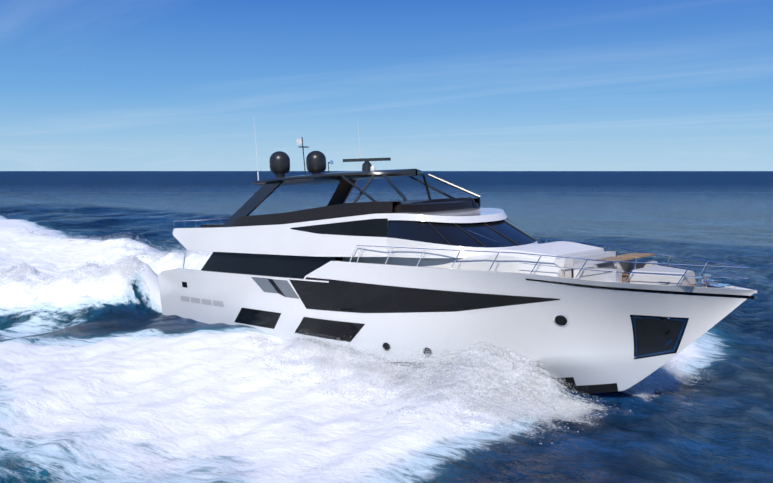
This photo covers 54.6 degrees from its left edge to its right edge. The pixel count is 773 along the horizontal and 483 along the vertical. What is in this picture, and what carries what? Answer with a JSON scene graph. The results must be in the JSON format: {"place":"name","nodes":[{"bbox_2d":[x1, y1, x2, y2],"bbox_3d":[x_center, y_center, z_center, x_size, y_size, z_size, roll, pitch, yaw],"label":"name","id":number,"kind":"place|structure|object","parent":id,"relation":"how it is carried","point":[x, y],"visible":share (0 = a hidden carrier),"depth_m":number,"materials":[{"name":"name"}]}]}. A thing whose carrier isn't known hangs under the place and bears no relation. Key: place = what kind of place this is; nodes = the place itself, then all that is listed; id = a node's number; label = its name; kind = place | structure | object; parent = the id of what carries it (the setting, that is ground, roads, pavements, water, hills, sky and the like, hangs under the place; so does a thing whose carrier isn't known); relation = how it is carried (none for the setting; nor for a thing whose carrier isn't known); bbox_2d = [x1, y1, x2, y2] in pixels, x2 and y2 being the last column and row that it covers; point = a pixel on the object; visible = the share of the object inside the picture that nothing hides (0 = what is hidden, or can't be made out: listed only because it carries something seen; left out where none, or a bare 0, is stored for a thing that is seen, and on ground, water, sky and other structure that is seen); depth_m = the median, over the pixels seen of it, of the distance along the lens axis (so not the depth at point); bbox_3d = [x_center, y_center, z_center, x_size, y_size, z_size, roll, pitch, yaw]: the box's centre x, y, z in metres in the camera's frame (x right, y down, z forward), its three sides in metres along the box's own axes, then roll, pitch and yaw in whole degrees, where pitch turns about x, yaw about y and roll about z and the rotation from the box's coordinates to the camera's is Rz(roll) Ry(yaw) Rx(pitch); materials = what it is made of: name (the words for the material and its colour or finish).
{"place":"outdoors","nodes":[
{"label":"outdoors","id":0,"kind":"place"},
{"bbox_2d":[0,202,772,482],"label":"sea","id":1,"kind":"structure","parent":0,"point":[106,381],"depth_m":24.14,"materials":[{"name":"white liquid"}]},
{"bbox_2d":[0,228,211,295],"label":"stern spray","id":2,"kind":"object","parent":1,"relation":"on","point":[105,271],"visible":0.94,"depth_m":41.15,"materials":[{"name":"white liquid"}]},
{"bbox_2d":[0,232,202,286],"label":"stern drops","id":3,"kind":"object","parent":2,"relation":"on","point":[94,256],"visible":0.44,"depth_m":42.71,"materials":[{"name":"white liquid"}]},
{"bbox_2d":[206,330,630,470],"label":"drops","id":4,"kind":"object","parent":1,"relation":"on","point":[470,350],"visible":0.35,"depth_m":23.92,"materials":[{"name":"white liquid"}]},
{"bbox_2d":[222,336,629,445],"bbox_3d":[-0.814,4.145,25.753,16.240,1.850,8.120,5,7,43],"label":"water splash","id":5,"kind":"object","parent":1,"relation":"on","point":[538,410],"visible":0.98,"depth_m":23.59,"materials":[{"name":"white liquid"}]},
{"bbox_2d":[158,260,756,393],"bbox_3d":[0.629,3.026,30.415,27.000,5.050,6.669,2,5,43],"label":"hull","id":6,"kind":"object","parent":1,"relation":"on","point":[588,348],"visible":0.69,"depth_m":24.98,"materials":[{"name":"white paint"}]},
{"bbox_2d":[183,248,391,278],"bbox_3d":[-2.711,1.223,33.360,13.174,2.032,6.344,2,5,43],"label":"saloon","id":7,"kind":"object","parent":6,"relation":"on","point":[292,266],"visible":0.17,"depth_m":31.06,"materials":[{"name":"black glass"}]},
{"bbox_2d":[173,213,388,256],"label":"fly slab","id":8,"kind":"structure","parent":7,"relation":"on","point":[282,239],"depth_m":30.16,"materials":[{"name":"white plastic"}]},
{"bbox_2d":[290,218,387,236],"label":"slit window","id":9,"kind":"structure","parent":8,"relation":"on","point":[374,227],"depth_m":27.55,"materials":[{"name":"black glass"}]},
{"bbox_2d":[201,116,479,227],"bbox_3d":[-2.511,-3.081,32.767,13.650,5.131,6.072,2,5,43],"label":"flybridge","id":10,"kind":"object","parent":8,"relation":"on","point":[337,206],"visible":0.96,"depth_m":30.53,"materials":[{"name":"black metal"}]},
{"bbox_2d":[296,138,301,144],"bbox_3d":[-3.972,-4.541,34.025,0.004,0.288,0.452,-5,7,-40],"label":"flag","id":11,"kind":"object","parent":10,"relation":"attached to","point":[298,141],"visible":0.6,"depth_m":34.03,"materials":[{"name":"white fabric"}]},
{"bbox_2d":[173,218,748,284],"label":"rails","id":12,"kind":"object","parent":6,"relation":"on","point":[707,261],"visible":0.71,"depth_m":23.31,"materials":[{"name":"silver metal"}]},
{"bbox_2d":[181,277,754,358],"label":"hull trim","id":13,"kind":"structure","parent":6,"relation":"in","point":[656,336],"depth_m":26.86,"materials":[{"name":"black glass"}]},
{"bbox_2d":[382,314,568,355],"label":"portholes","id":14,"kind":"object","parent":6,"relation":"attached to","point":[561,320],"visible":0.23,"depth_m":24.27,"materials":[{"name":"black glass"}]},
{"bbox_2d":[563,273,732,288],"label":"deck","id":15,"kind":"structure","parent":6,"relation":"attached to","point":[624,276],"depth_m":23.56,"materials":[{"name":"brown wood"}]},
{"bbox_2d":[392,241,604,276],"bbox_3d":[4.254,0.888,26.832,6.300,1.584,5.197,2,5,43],"label":"foredeck coachroof","id":16,"kind":"object","parent":15,"relation":"on","point":[507,262],"visible":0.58,"depth_m":24.61,"materials":[{"name":"white plastic"}]},
{"bbox_2d":[386,208,538,257],"bbox_3d":[3.445,-0.393,27.466,4.000,1.570,5.840,2,5,43],"label":"wheelhouse","id":17,"kind":"object","parent":16,"relation":"on","point":[487,229],"visible":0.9,"depth_m":26.19,"materials":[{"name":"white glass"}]},
{"bbox_2d":[565,251,729,287],"bbox_3d":[8.230,0.879,23.123,4.462,0.729,3.000,5,7,43],"label":"foredeck","id":18,"kind":"object","parent":15,"relation":"on","point":[617,269],"visible":0.88,"depth_m":22.85,"materials":[{"name":"white plastic"}]},
{"bbox_2d":[620,346,706,399],"bbox_3d":[9.183,3.176,30.867,8.800,3.976,11.680,5,7,43],"label":"spray","id":19,"kind":"object","parent":1,"relation":"on","point":[639,390],"visible":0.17,"depth_m":26.34,"materials":[{"name":"white liquid"}]},
{"bbox_2d":[633,353,712,395],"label":"drops","id":20,"kind":"object","parent":19,"relation":"on","point":[672,364],"depth_m":27.19,"materials":[{"name":"white liquid"}]},
{"bbox_2d":[0,171,772,245],"bbox_3d":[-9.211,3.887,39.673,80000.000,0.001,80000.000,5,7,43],"label":"sea","id":21,"kind":"structure","parent":0,"point":[725,206],"depth_m":242.47,"materials":[{"name":"blue liquid"}]},
{"bbox_2d":[0,0,772,170],"label":"sky","id":22,"kind":"structure","parent":0,"point":[86,85],"materials":[{"name":"blue"}]}
]}

